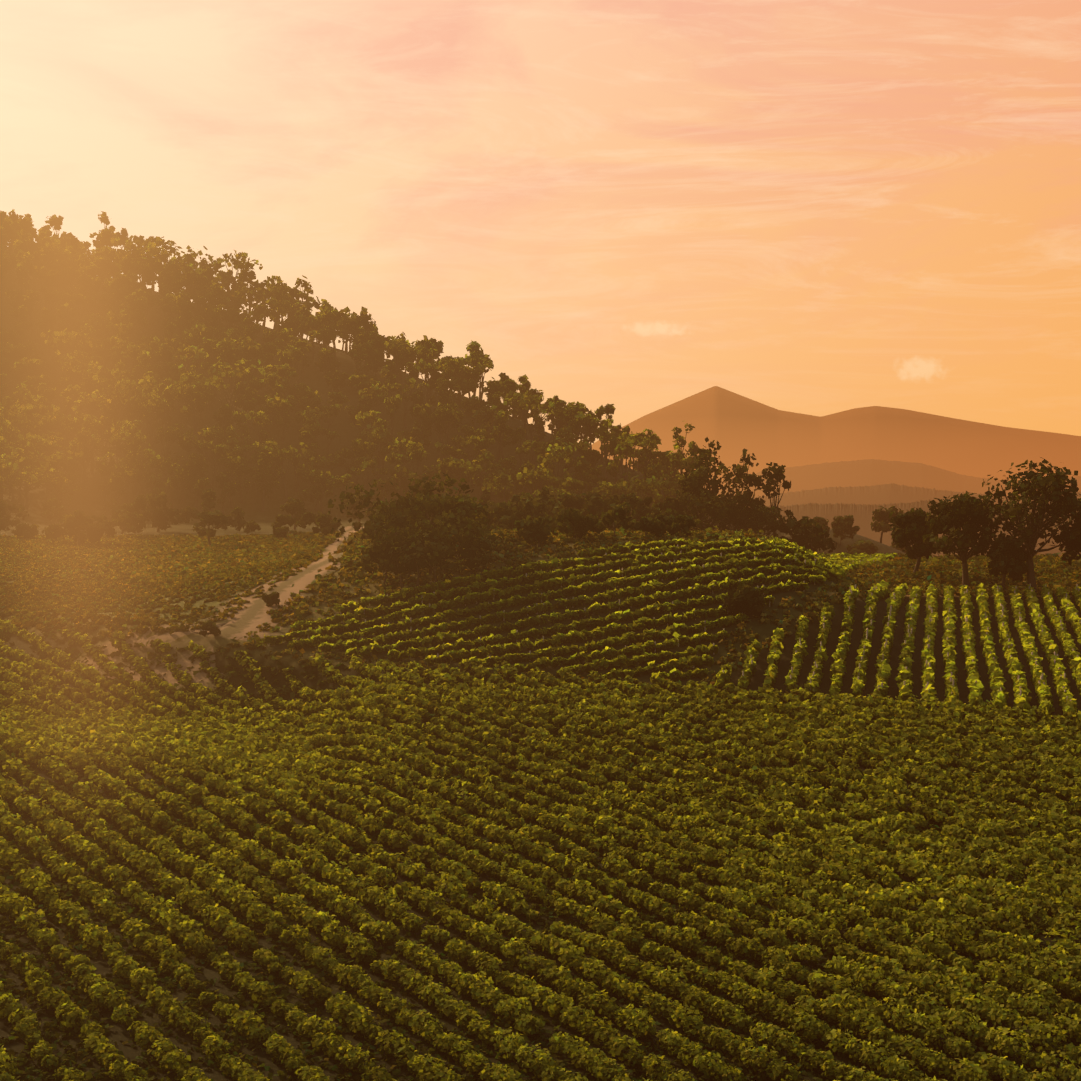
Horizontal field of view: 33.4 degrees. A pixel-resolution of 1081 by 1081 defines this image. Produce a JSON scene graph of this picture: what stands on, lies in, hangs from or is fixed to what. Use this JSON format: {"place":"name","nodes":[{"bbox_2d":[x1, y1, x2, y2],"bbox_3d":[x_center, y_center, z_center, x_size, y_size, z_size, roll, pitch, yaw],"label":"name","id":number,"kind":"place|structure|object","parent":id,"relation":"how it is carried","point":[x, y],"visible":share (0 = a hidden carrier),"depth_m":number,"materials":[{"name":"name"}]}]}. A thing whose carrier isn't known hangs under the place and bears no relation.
{"place":"outdoors","nodes":[
{"label":"outdoors","id":0,"kind":"place"},
{"bbox_2d":[65,526,363,689],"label":"dirt track","id":1,"kind":"structure","parent":0,"point":[249,618],"depth_m":224.79,"materials":[{"name":"brown soil"}]},
{"bbox_2d":[0,209,708,523],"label":"forest hill","id":2,"kind":"structure","parent":0,"point":[168,279],"depth_m":617.82,"materials":[{"name":"green plant"}]},
{"bbox_2d":[0,247,1080,1080],"bbox_3d":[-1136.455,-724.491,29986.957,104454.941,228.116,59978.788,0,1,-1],"label":"ground","id":3,"kind":"structure","parent":0,"point":[88,499],"depth_m":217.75,"materials":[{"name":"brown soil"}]},
{"bbox_2d":[0,437,836,636],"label":"treeline","id":4,"kind":"object","parent":3,"relation":"on","point":[518,512],"depth_m":372.18,"materials":[{"name":"green plant"}]},
{"bbox_2d":[0,619,1080,1080],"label":"vineyard","id":5,"kind":"object","parent":3,"relation":"on","point":[280,759],"visible":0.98,"depth_m":131.20,"materials":[{"name":"green plant"}]},
{"bbox_2d":[0,526,1080,707],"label":"scrub grass","id":6,"kind":"structure","parent":3,"relation":"on","point":[31,566],"depth_m":269.37,"materials":[{"name":"green plant"}]},
{"bbox_2d":[268,541,877,674],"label":"trellis posts","id":7,"kind":"object","parent":3,"relation":"on","point":[584,608],"visible":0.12,"depth_m":226.53,"materials":[{"name":"beige wood"}]},
{"bbox_2d":[254,535,898,683],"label":"vineyard rows","id":8,"kind":"object","parent":3,"relation":"on","point":[827,567],"visible":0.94,"depth_m":224.53,"materials":[{"name":"green plant"}]},
{"bbox_2d":[714,580,1080,721],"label":"vineyard","id":9,"kind":"object","parent":3,"relation":"on","point":[1015,667],"visible":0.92,"depth_m":220.27,"materials":[{"name":"green plant"}]},
{"bbox_2d":[722,457,1080,616],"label":"ridge trees","id":10,"kind":"object","parent":3,"relation":"on","point":[1003,554],"depth_m":291.19,"materials":[{"name":"green plant"}]},
{"bbox_2d":[723,584,1080,700],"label":"trellis posts","id":11,"kind":"object","parent":3,"relation":"on","point":[928,645],"visible":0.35,"depth_m":222.17,"materials":[{"name":"beige wood"}]},
{"bbox_2d":[0,0,1080,443],"label":"sky","id":12,"kind":"structure","parent":0,"point":[819,208],"materials":[{"name":"orange"}]},
{"bbox_2d":[588,386,1080,489],"bbox_3d":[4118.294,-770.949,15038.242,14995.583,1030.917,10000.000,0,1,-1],"label":"mountain","id":13,"kind":"structure","parent":0,"point":[733,424],"depth_m":13850.75,"materials":[{"name":"brown"}]},
{"bbox_2d":[717,459,1080,497],"bbox_3d":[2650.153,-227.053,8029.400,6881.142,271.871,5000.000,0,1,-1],"label":"mountain","id":14,"kind":"structure","parent":0,"point":[866,472],"depth_m":7563.00,"materials":[{"name":"brown"}]},
{"bbox_2d":[737,483,1080,507],"bbox_3d":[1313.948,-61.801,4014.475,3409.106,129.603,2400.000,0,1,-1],"label":"mountain","id":15,"kind":"structure","parent":0,"point":[893,493],"depth_m":3879.35,"materials":[{"name":"brown"}]},
{"bbox_2d":[767,500,1080,556],"bbox_3d":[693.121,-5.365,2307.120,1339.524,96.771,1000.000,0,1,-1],"label":"hill","id":16,"kind":"structure","parent":0,"point":[862,515],"depth_m":2251.28,"materials":[{"name":"brown"}]}
]}

